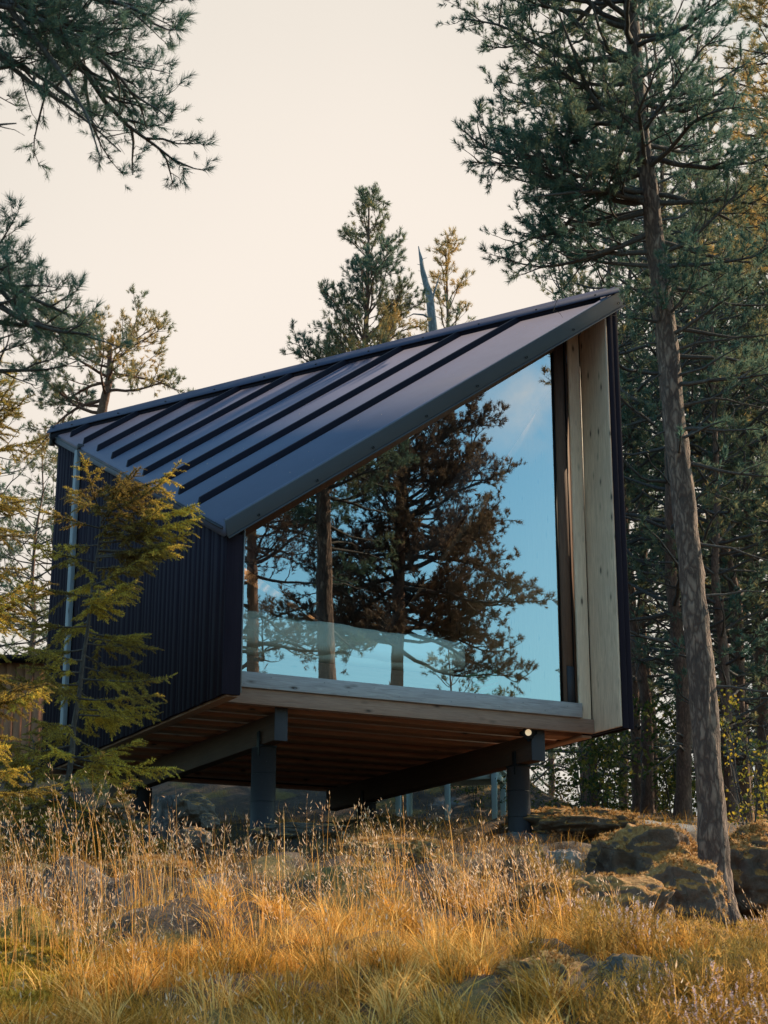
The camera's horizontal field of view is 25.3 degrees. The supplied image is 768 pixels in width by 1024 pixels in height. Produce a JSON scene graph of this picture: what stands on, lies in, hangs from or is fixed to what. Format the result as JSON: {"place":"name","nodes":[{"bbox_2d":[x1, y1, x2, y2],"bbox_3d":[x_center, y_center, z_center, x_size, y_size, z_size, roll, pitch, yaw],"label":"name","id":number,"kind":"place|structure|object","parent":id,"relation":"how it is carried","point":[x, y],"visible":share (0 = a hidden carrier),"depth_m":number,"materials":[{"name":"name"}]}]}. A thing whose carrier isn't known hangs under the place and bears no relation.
{"place":"outdoors","nodes":[
{"label":"outdoors","id":0,"kind":"place"},
{"bbox_2d":[242,611,472,692],"bbox_3d":[-0.749,1.710,18.501,3.050,1.023,2.032,8,-18,-26],"label":"bed","id":1,"kind":"object","parent":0,"point":[314,649],"visible":0.52,"depth_m":17.70,"materials":[{"name":"white wood"}]},
{"bbox_2d":[0,760,767,1023],"bbox_3d":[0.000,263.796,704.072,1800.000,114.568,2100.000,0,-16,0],"label":"ground","id":2,"kind":"structure","parent":0,"point":[238,799],"depth_m":12.27,"materials":[{"name":"plant"}]},
{"bbox_2d":[0,460,21,636],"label":"pine tree","id":3,"kind":"object","parent":2,"relation":"on","point":[5,537],"visible":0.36,"depth_m":34.73,"materials":[{"name":"green plant"}]},
{"bbox_2d":[0,655,45,763],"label":"shed","id":4,"kind":"structure","parent":2,"relation":"on","point":[15,729],"depth_m":26.20,"materials":[{"name":"brown wood"}]},
{"bbox_2d":[0,375,52,654],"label":"pine tree","id":5,"kind":"object","parent":2,"relation":"on","point":[2,486],"visible":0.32,"depth_m":32.48,"materials":[{"name":"green plant"}]},
{"bbox_2d":[0,435,57,652],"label":"pine tree","id":6,"kind":"object","parent":2,"relation":"on","point":[32,606],"visible":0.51,"depth_m":30.59,"materials":[{"name":"green plant"}]},
{"bbox_2d":[0,348,64,866],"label":"spruce tree","id":7,"kind":"object","parent":2,"relation":"on","point":[22,700],"visible":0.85,"depth_m":14.27,"materials":[{"name":"green plant"}]},
{"bbox_2d":[0,405,76,654],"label":"pine tree","id":8,"kind":"object","parent":2,"relation":"on","point":[38,542],"visible":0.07,"depth_m":34.95,"materials":[{"name":"green plant"}]},
{"bbox_2d":[0,734,83,861],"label":"spruce tree","id":9,"kind":"object","parent":2,"relation":"on","point":[8,786],"visible":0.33,"depth_m":15.64,"materials":[{"name":"green plant"}]},
{"bbox_2d":[0,903,136,1016],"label":"rock","id":10,"kind":"object","parent":2,"relation":"on","point":[29,926],"visible":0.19,"depth_m":10.42,"materials":[{"name":"stone"}]},
{"bbox_2d":[0,907,123,1022],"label":"moss tufts","id":11,"kind":"object","parent":10,"relation":"on","point":[47,950],"visible":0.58,"depth_m":8.98,"materials":[{"name":"plant"}]},
{"bbox_2d":[8,283,193,466],"bbox_3d":[-4.679,-0.105,28.160,3.119,8.005,2.657,0,-16,0],"label":"pine tree","id":12,"kind":"object","parent":2,"relation":"on","point":[58,389],"visible":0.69,"depth_m":28.61,"materials":[{"name":"green plant"}]},
{"bbox_2d":[0,452,205,864],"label":"spruce tree","id":13,"kind":"object","parent":2,"relation":"on","point":[135,558],"visible":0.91,"depth_m":15.57,"materials":[{"name":"green plant"}]},
{"bbox_2d":[0,0,221,391],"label":"pine tree","id":14,"kind":"object","parent":2,"relation":"on","point":[62,32],"visible":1,"depth_m":7.97,"materials":[{"name":"green plant"}]},
{"bbox_2d":[91,854,197,878],"bbox_3d":[-1.889,2.890,13.609,0.902,0.376,0.671,0,-16,0],"label":"rock","id":15,"kind":"object","parent":2,"relation":"on","point":[141,858],"visible":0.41,"depth_m":13.46,"materials":[{"name":"grey stone"}]},
{"bbox_2d":[135,793,190,844],"bbox_3d":[-2.000,2.881,16.032,0.654,0.462,0.561,0,-16,0],"label":"tree stump","id":16,"kind":"object","parent":2,"relation":"on","point":[162,806],"visible":0.5,"depth_m":15.89,"materials":[{"name":"grey wood"}]},
{"bbox_2d":[177,793,217,826],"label":"rock","id":17,"kind":"object","parent":2,"relation":"on","point":[193,807],"visible":0.82,"depth_m":15.67,"materials":[{"name":"grey stone"}]},
{"bbox_2d":[200,813,219,830],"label":"rock","id":18,"kind":"object","parent":2,"relation":"on","point":[208,819],"visible":0.94,"depth_m":15.38,"materials":[{"name":"grey stone"}]},
{"bbox_2d":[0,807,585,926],"bbox_3d":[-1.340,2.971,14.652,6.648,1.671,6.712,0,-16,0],"label":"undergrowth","id":19,"kind":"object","parent":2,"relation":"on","point":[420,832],"visible":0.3,"depth_m":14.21,"materials":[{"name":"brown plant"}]},
{"bbox_2d":[249,822,347,839],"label":"rock","id":20,"kind":"object","parent":2,"relation":"on","point":[280,829],"visible":0.61,"depth_m":16.56,"materials":[{"name":"grey stone"}]},
{"bbox_2d":[40,284,633,844],"bbox_3d":[-0.838,1.099,20.200,4.995,6.708,6.527,8,-18,-26],"label":"cabin","id":21,"kind":"object","parent":2,"relation":"on","point":[462,484],"visible":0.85,"depth_m":19.49,"materials":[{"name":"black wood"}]},
{"bbox_2d":[245,341,577,702],"bbox_3d":[0.237,-0.210,18.249,4.146,4.422,0.085,8,-18,-26],"label":"window","id":22,"kind":"structure","parent":21,"relation":"in","point":[564,549],"depth_m":18.95,"materials":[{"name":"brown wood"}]},
{"bbox_2d":[280,182,431,362],"bbox_3d":[-0.315,-0.603,26.187,2.769,9.870,4.146,0,-16,0],"label":"young pine","id":23,"kind":"object","parent":2,"relation":"on","point":[385,328],"visible":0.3,"depth_m":26.86,"materials":[{"name":"green plant"}]},
{"bbox_2d":[0,777,766,873],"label":"dry grass","id":24,"kind":"structure","parent":2,"relation":"on","point":[477,818],"depth_m":19.07,"materials":[{"name":"brown plant"}]},
{"bbox_2d":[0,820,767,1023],"bbox_3d":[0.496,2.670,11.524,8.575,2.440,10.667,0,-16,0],"label":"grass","id":25,"kind":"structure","parent":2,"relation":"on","point":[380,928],"depth_m":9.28,"materials":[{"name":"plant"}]},
{"bbox_2d":[172,826,211,853],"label":"rock","id":26,"kind":"object","parent":25,"relation":"on","point":[202,837],"visible":0.74,"depth_m":14.68,"materials":[{"name":"grey stone"}]},
{"bbox_2d":[0,765,767,1023],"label":"tall grass","id":27,"kind":"structure","parent":2,"relation":"on","point":[136,884],"depth_m":10.77,"materials":[{"name":"plant"}]},
{"bbox_2d":[332,833,439,868],"bbox_3d":[0.014,2.925,14.662,0.960,0.352,0.592,0,-16,0],"label":"rock","id":28,"kind":"object","parent":2,"relation":"on","point":[418,848],"visible":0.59,"depth_m":14.50,"materials":[{"name":"grey stone"}]},
{"bbox_2d":[408,246,439,331],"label":"dead tree","id":29,"kind":"object","parent":2,"relation":"on","point":[432,323],"visible":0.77,"depth_m":28.10,"materials":[{"name":"grey wood"}]},
{"bbox_2d":[407,225,476,335],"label":"young pine","id":30,"kind":"object","parent":2,"relation":"on","point":[450,248],"visible":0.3,"depth_m":31.44,"materials":[{"name":"green plant"}]},
{"bbox_2d":[395,771,506,819],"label":"support posts","id":31,"kind":"object","parent":2,"relation":"on","point":[489,779],"visible":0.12,"depth_m":23.15,"materials":[{"name":"grey metal"}]},
{"bbox_2d":[450,785,491,807],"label":"shrub","id":32,"kind":"object","parent":2,"relation":"on","point":[466,789],"visible":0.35,"depth_m":24.66,"materials":[{"name":"green plant"}]},
{"bbox_2d":[495,774,547,811],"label":"shrub","id":33,"kind":"object","parent":2,"relation":"on","point":[533,807],"visible":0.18,"depth_m":22.81,"materials":[{"name":"green plant"}]},
{"bbox_2d":[503,878,572,914],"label":"rock","id":34,"kind":"object","parent":2,"relation":"on","point":[533,891],"visible":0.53,"depth_m":11.93,"materials":[{"name":"grey stone"}]},
{"bbox_2d":[491,948,588,989],"bbox_3d":[0.881,2.596,9.018,0.581,0.593,1.560,-4,-17,12],"label":"rock","id":35,"kind":"object","parent":2,"relation":"on","point":[554,956],"visible":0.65,"depth_m":8.64,"materials":[{"name":"grey stone"}]},
{"bbox_2d":[544,848,583,877],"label":"rock","id":36,"kind":"object","parent":2,"relation":"on","point":[574,856],"visible":0.5,"depth_m":14.50,"materials":[{"name":"grey stone"}]},
{"bbox_2d":[533,758,599,808],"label":"shrub","id":37,"kind":"object","parent":2,"relation":"on","point":[557,788],"visible":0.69,"depth_m":24.48,"materials":[{"name":"green plant"}]},
{"bbox_2d":[501,805,643,842],"bbox_3d":[2.035,3.434,18.683,1.517,0.440,1.652,0,-16,0],"label":"mossy boulder","id":38,"kind":"object","parent":2,"relation":"on","point":[592,822],"visible":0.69,"depth_m":18.11,"materials":[{"name":"stone"}]},
{"bbox_2d":[530,738,614,802],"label":"pine tree","id":39,"kind":"object","parent":2,"relation":"on","point":[547,784],"visible":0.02,"depth_m":44.73,"materials":[{"name":"green plant"}]},
{"bbox_2d":[546,739,621,808],"bbox_3d":[2.980,3.685,25.993,1.038,1.844,1.044,2,-17,-7],"label":"shrub","id":40,"kind":"object","parent":2,"relation":"on","point":[583,770],"visible":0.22,"depth_m":25.88,"materials":[{"name":"green plant"}]},
{"bbox_2d":[526,235,655,805],"bbox_3d":[3.762,0.364,34.620,4.088,13.104,4.412,-5,-17,15],"label":"pine tree","id":41,"kind":"object","parent":2,"relation":"on","point":[547,294],"visible":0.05,"depth_m":35.58,"materials":[{"name":"green plant"}]},
{"bbox_2d":[435,0,767,926],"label":"pine tree","id":42,"kind":"object","parent":2,"relation":"on","point":[577,104],"visible":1,"depth_m":15.65,"materials":[{"name":"green plant"}]},
{"bbox_2d":[566,730,637,809],"bbox_3d":[2.844,3.420,22.284,0.878,1.551,0.873,11,-19,-32],"label":"shrub","id":43,"kind":"object","parent":2,"relation":"on","point":[604,799],"visible":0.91,"depth_m":22.29,"materials":[{"name":"green plant"}]},
{"bbox_2d":[531,694,673,810],"bbox_3d":[3.073,3.503,24.102,1.966,2.196,1.480,-1,-17,2],"label":"shrub","id":44,"kind":"object","parent":2,"relation":"on","point":[583,762],"visible":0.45,"depth_m":24.29,"materials":[{"name":"green plant"}]},
{"bbox_2d":[547,269,675,808],"bbox_3d":[3.526,0.424,28.773,3.500,9.612,3.499,-2,-17,7],"label":"pine tree","id":45,"kind":"object","parent":2,"relation":"on","point":[582,281],"visible":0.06,"depth_m":28.58,"materials":[{"name":"green plant"}]},
{"bbox_2d":[563,871,675,927],"bbox_3d":[1.632,2.894,12.266,1.010,0.650,0.803,5,-17,-17],"label":"rock","id":46,"kind":"object","parent":2,"relation":"on","point":[646,886],"visible":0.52,"depth_m":12.07,"materials":[{"name":"grey stone"}]},
{"bbox_2d":[570,316,674,810],"bbox_3d":[5.234,1.435,38.276,4.350,13.524,4.808,13,-21,-38],"label":"pine tree","id":47,"kind":"object","parent":2,"relation":"on","point":[628,762],"depth_m":36.88,"materials":[{"name":"green plant"}]},
{"bbox_2d":[597,747,657,810],"bbox_3d":[3.659,4.377,26.882,1.054,1.564,1.400,15,-22,-41],"label":"shrub","id":48,"kind":"object","parent":2,"relation":"on","point":[629,784],"visible":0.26,"depth_m":26.93,"materials":[{"name":"green plant"}]},
{"bbox_2d":[597,761,664,811],"bbox_3d":[4.048,4.829,28.727,1.212,1.354,0.912,1,-17,-3],"label":"shrub","id":49,"kind":"object","parent":2,"relation":"on","point":[622,792],"visible":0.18,"depth_m":28.62,"materials":[{"name":"green plant"}]},
{"bbox_2d":[521,63,748,812],"bbox_3d":[3.451,-1.358,26.086,3.747,12.011,4.044,16,-23,-42],"label":"pine tree","id":50,"kind":"object","parent":2,"relation":"on","point":[647,796],"visible":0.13,"depth_m":25.20,"materials":[{"name":"green plant"}]},
{"bbox_2d":[590,953,680,996],"bbox_3d":[1.261,2.531,8.750,0.557,0.552,0.922,0,-16,0],"label":"rock","id":51,"kind":"object","parent":2,"relation":"on","point":[617,957],"visible":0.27,"depth_m":8.59,"materials":[{"name":"grey stone"}]},
{"bbox_2d":[568,383,705,809],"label":"pine tree","id":52,"kind":"object","parent":2,"relation":"on","point":[652,656],"visible":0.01,"depth_m":43.40,"materials":[{"name":"green plant"}]},
{"bbox_2d":[583,820,697,876],"bbox_3d":[2.312,3.167,15.073,1.265,0.853,1.350,0,-16,0],"label":"mossy boulder","id":53,"kind":"object","parent":2,"relation":"on","point":[629,849],"visible":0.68,"depth_m":14.65,"materials":[{"name":"stone"}]},
{"bbox_2d":[618,736,674,808],"bbox_3d":[4.504,4.634,29.354,1.034,1.837,1.040,0,-17,2],"label":"shrub","id":54,"kind":"object","parent":2,"relation":"on","point":[629,774],"visible":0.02,"depth_m":29.41,"materials":[{"name":"green plant"}]},
{"bbox_2d":[579,295,722,813],"bbox_3d":[3.769,0.523,27.334,3.290,9.035,3.289,3,-17,-8],"label":"pine tree","id":55,"kind":"object","parent":2,"relation":"on","point":[635,733],"visible":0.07,"depth_m":26.69,"materials":[{"name":"green plant"}]},
{"bbox_2d":[554,153,748,812],"bbox_3d":[4.324,-0.685,29.852,4.043,12.569,4.468,3,-17,-10],"label":"pine tree","id":56,"kind":"object","parent":2,"relation":"on","point":[643,625],"visible":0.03,"depth_m":29.12,"materials":[{"name":"green plant"}]},
{"bbox_2d":[551,0,767,820],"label":"pine tree","id":57,"kind":"object","parent":2,"relation":"on","point":[683,754],"visible":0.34,"depth_m":23.18,"materials":[{"name":"green plant"}]},
{"bbox_2d":[631,692,695,816],"bbox_3d":[3.948,3.297,23.311,1.043,1.842,1.037,-7,-18,23],"label":"shrub","id":58,"kind":"object","parent":2,"relation":"on","point":[663,724],"visible":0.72,"depth_m":23.27,"materials":[{"name":"green plant"}]},
{"bbox_2d":[572,0,767,798],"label":"pine tree","id":59,"kind":"object","parent":2,"relation":"on","point":[663,189],"visible":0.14,"depth_m":26.05,"materials":[{"name":"green plant"}]},
{"bbox_2d":[653,749,692,812],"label":"shrub","id":60,"kind":"object","parent":2,"relation":"on","point":[664,808],"visible":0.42,"depth_m":26.73,"materials":[{"name":"green plant"}]},
{"bbox_2d":[658,759,692,811],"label":"shrub","id":61,"kind":"object","parent":2,"relation":"on","point":[666,790],"visible":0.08,"depth_m":28.59,"materials":[{"name":"green plant"}]},
{"bbox_2d":[659,762,696,815],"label":"shrub","id":62,"kind":"object","parent":2,"relation":"on","point":[694,813],"visible":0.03,"depth_m":30.31,"materials":[{"name":"green plant"}]},
{"bbox_2d":[635,852,730,927],"bbox_3d":[2.289,3.014,13.264,0.728,0.754,0.900,0,-16,0],"label":"rock","id":63,"kind":"object","parent":2,"relation":"on","point":[697,882],"visible":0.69,"depth_m":12.95,"materials":[{"name":"grey stone"}]},
{"bbox_2d":[601,82,767,821],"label":"pine tree","id":64,"kind":"object","parent":2,"relation":"on","point":[739,662],"visible":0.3,"depth_m":24.37,"materials":[{"name":"green plant"}]},
{"bbox_2d":[653,916,730,945],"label":"rock","id":65,"kind":"object","parent":2,"relation":"on","point":[686,924],"visible":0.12,"depth_m":10.35,"materials":[{"name":"stone"}]},
{"bbox_2d":[618,164,767,769],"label":"pine tree","id":66,"kind":"object","parent":2,"relation":"on","point":[647,502],"visible":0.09,"depth_m":28.05,"materials":[{"name":"green plant"}]},
{"bbox_2d":[618,198,767,773],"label":"pine tree","id":67,"kind":"object","parent":2,"relation":"on","point":[649,626],"visible":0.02,"depth_m":32.10,"materials":[{"name":"green plant"}]},
{"bbox_2d":[619,130,767,795],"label":"pine tree","id":68,"kind":"object","parent":2,"relation":"on","point":[703,484],"depth_m":36.86,"materials":[{"name":"green plant"}]},
{"bbox_2d":[621,229,767,821],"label":"pine tree","id":69,"kind":"object","parent":2,"relation":"on","point":[725,671],"visible":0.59,"depth_m":22.89,"materials":[{"name":"green plant"}]},
{"bbox_2d":[627,189,767,814],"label":"pine tree","id":70,"kind":"object","parent":2,"relation":"on","point":[760,734],"visible":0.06,"depth_m":25.67,"materials":[{"name":"green plant"}]},
{"bbox_2d":[629,231,767,814],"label":"pine tree","id":71,"kind":"object","parent":2,"relation":"on","point":[753,634],"visible":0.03,"depth_m":29.46,"materials":[{"name":"green plant"}]},
{"bbox_2d":[657,733,758,811],"bbox_3d":[5.145,4.581,28.459,1.946,2.174,1.465,14,-22,-40],"label":"shrub","id":72,"kind":"object","parent":2,"relation":"on","point":[694,805],"visible":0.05,"depth_m":28.44,"materials":[{"name":"green plant"}]},
{"bbox_2d":[655,88,767,679],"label":"pine tree","id":73,"kind":"object","parent":2,"relation":"on","point":[756,507],"visible":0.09,"depth_m":26.16,"materials":[{"name":"green plant"}]},
{"bbox_2d":[664,370,767,809],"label":"pine tree","id":74,"kind":"object","parent":2,"relation":"on","point":[756,765],"depth_m":40.87,"materials":[{"name":"green plant"}]},
{"bbox_2d":[670,954,767,986],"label":"rock","id":75,"kind":"object","parent":2,"relation":"on","point":[708,962],"visible":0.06,"depth_m":8.79,"materials":[{"name":"stone"}]},
{"bbox_2d":[679,142,767,647],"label":"pine tree","id":76,"kind":"object","parent":2,"relation":"on","point":[732,315],"visible":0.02,"depth_m":33.96,"materials":[{"name":"green plant"}]},
{"bbox_2d":[692,760,756,800],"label":"shrub","id":77,"kind":"object","parent":2,"relation":"on","point":[694,795],"visible":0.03,"depth_m":25.96,"materials":[{"name":"green plant"}]},
{"bbox_2d":[683,21,767,663],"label":"pine tree","id":78,"kind":"object","parent":2,"relation":"on","point":[759,379],"visible":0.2,"depth_m":25.35,"materials":[{"name":"green plant"}]},
{"bbox_2d":[690,0,767,274],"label":"pine tree","id":79,"kind":"object","parent":2,"relation":"on","point":[756,17],"visible":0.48,"depth_m":19.72,"materials":[{"name":"green plant"}]},
{"bbox_2d":[691,678,767,825],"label":"birch sapling","id":80,"kind":"object","parent":2,"relation":"on","point":[745,797],"visible":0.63,"depth_m":16.95,"materials":[{"name":"green plant"}]},
{"bbox_2d":[691,124,767,576],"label":"pine tree","id":81,"kind":"object","parent":2,"relation":"on","point":[742,389],"visible":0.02,"depth_m":29.12,"materials":[{"name":"green plant"}]},
{"bbox_2d":[695,377,767,665],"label":"pine tree","id":82,"kind":"object","parent":2,"relation":"on","point":[754,491],"visible":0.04,"depth_m":28.50,"materials":[{"name":"green plant"}]},
{"bbox_2d":[701,251,767,777],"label":"pine tree","id":83,"kind":"object","parent":2,"relation":"on","point":[735,668],"visible":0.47,"depth_m":24.00,"materials":[{"name":"green plant"}]},
{"bbox_2d":[708,291,767,727],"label":"pine tree","id":84,"kind":"object","parent":2,"relation":"on","point":[742,577],"depth_m":36.95,"materials":[{"name":"green plant"}]},
{"bbox_2d":[716,681,767,821],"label":"birch sapling","id":85,"kind":"object","parent":2,"relation":"on","point":[764,800],"visible":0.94,"depth_m":16.57,"materials":[{"name":"green plant"}]},
{"bbox_2d":[728,819,767,917],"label":"mossy boulder","id":86,"kind":"object","parent":2,"relation":"on","point":[748,842],"visible":0.72,"depth_m":14.92,"materials":[{"name":"stone"}]},
{"bbox_2d":[0,0,767,815],"label":"sky","id":87,"kind":"structure","parent":0,"point":[308,103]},
{"bbox_2d":[463,663,499,694],"bbox_3d":[1.063,1.961,18.640,0.431,0.626,0.179,8,-18,-26],"label":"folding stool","id":88,"kind":"object","parent":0,"point":[493,681],"visible":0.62,"depth_m":18.68,"materials":[{"name":"white wood"}]},
{"bbox_2d":[506,748,576,798],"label":"pine tree","id":89,"kind":"object","parent":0,"point":[535,779],"depth_m":37.20,"materials":[{"name":"green plant"}]}
]}

